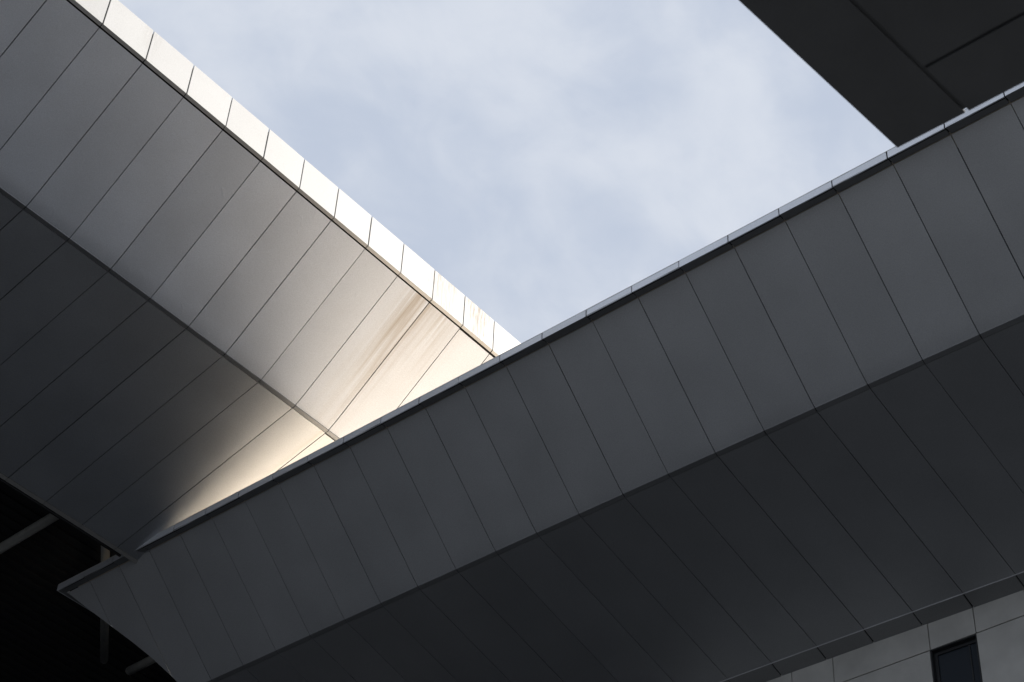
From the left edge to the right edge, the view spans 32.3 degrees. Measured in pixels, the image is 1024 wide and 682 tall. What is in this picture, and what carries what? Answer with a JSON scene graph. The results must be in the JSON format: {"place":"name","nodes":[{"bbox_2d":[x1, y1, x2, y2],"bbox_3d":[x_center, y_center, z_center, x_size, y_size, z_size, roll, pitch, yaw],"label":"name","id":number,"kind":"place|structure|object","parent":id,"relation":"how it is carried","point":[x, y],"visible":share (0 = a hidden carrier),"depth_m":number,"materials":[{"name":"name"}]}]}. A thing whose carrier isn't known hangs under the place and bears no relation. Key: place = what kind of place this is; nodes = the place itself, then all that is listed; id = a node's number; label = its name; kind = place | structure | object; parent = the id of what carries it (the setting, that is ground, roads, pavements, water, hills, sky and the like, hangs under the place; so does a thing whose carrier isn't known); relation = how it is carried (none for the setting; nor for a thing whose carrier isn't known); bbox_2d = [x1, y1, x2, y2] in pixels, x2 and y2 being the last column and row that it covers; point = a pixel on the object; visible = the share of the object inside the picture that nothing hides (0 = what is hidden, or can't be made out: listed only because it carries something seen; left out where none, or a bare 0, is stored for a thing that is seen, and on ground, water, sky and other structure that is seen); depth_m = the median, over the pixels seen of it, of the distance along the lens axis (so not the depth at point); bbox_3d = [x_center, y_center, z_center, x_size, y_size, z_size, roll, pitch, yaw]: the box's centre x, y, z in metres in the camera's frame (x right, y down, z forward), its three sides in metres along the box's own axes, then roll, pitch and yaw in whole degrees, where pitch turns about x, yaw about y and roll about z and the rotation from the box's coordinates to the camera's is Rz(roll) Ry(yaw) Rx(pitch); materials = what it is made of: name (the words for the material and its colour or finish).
{"place":"outdoors","nodes":[
{"label":"outdoors","id":0,"kind":"place"},
{"bbox_2d":[57,82,1023,681],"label":"metal clad building","id":1,"kind":"structure","parent":0,"point":[785,442],"depth_m":31.63,"materials":[{"name":"silver metal"}]},
{"bbox_2d":[0,0,520,563],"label":"metal clad building","id":2,"kind":"structure","parent":1,"relation":"attached to","point":[212,292],"depth_m":34.03,"materials":[{"name":"silver metal"}]},
{"bbox_2d":[930,634,982,681],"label":"window","id":3,"kind":"structure","parent":1,"relation":"in","point":[957,661],"depth_m":31.10,"materials":[{"name":"black glass"}]},
{"bbox_2d":[118,0,966,342],"label":"sky","id":4,"kind":"structure","parent":0,"point":[547,159],"materials":[{"name":"blue"}]},
{"bbox_3d":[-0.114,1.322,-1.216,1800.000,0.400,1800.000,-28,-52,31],"label":"ground","id":5,"kind":"structure","parent":0,"visible":0},
{"bbox_2d":[0,478,176,681],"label":"dark undercroft","id":6,"kind":"object","parent":5,"relation":"on","point":[49,632],"visible":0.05,"depth_m":40.36,"materials":[{"name":"black"}]},
{"bbox_2d":[0,513,58,553],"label":"drain pipe","id":7,"kind":"object","parent":6,"relation":"attached to","point":[28,531],"depth_m":37.55,"materials":[{"name":"metal"}]},
{"bbox_2d":[100,546,109,663],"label":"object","id":8,"kind":"object","parent":6,"relation":"attached to","point":[104,625],"visible":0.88,"depth_m":40.15,"materials":[{"name":"paint"}]},
{"bbox_2d":[125,656,155,674],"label":"beam","id":9,"kind":"structure","parent":6,"relation":"attached to","point":[139,665],"depth_m":40.85,"materials":[{"name":"metal"}]},
{"bbox_2d":[739,0,1023,147],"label":"canopy","id":10,"kind":"object","parent":5,"relation":"on","point":[897,73],"visible":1,"depth_m":9.88,"materials":[{"name":"black metal"}]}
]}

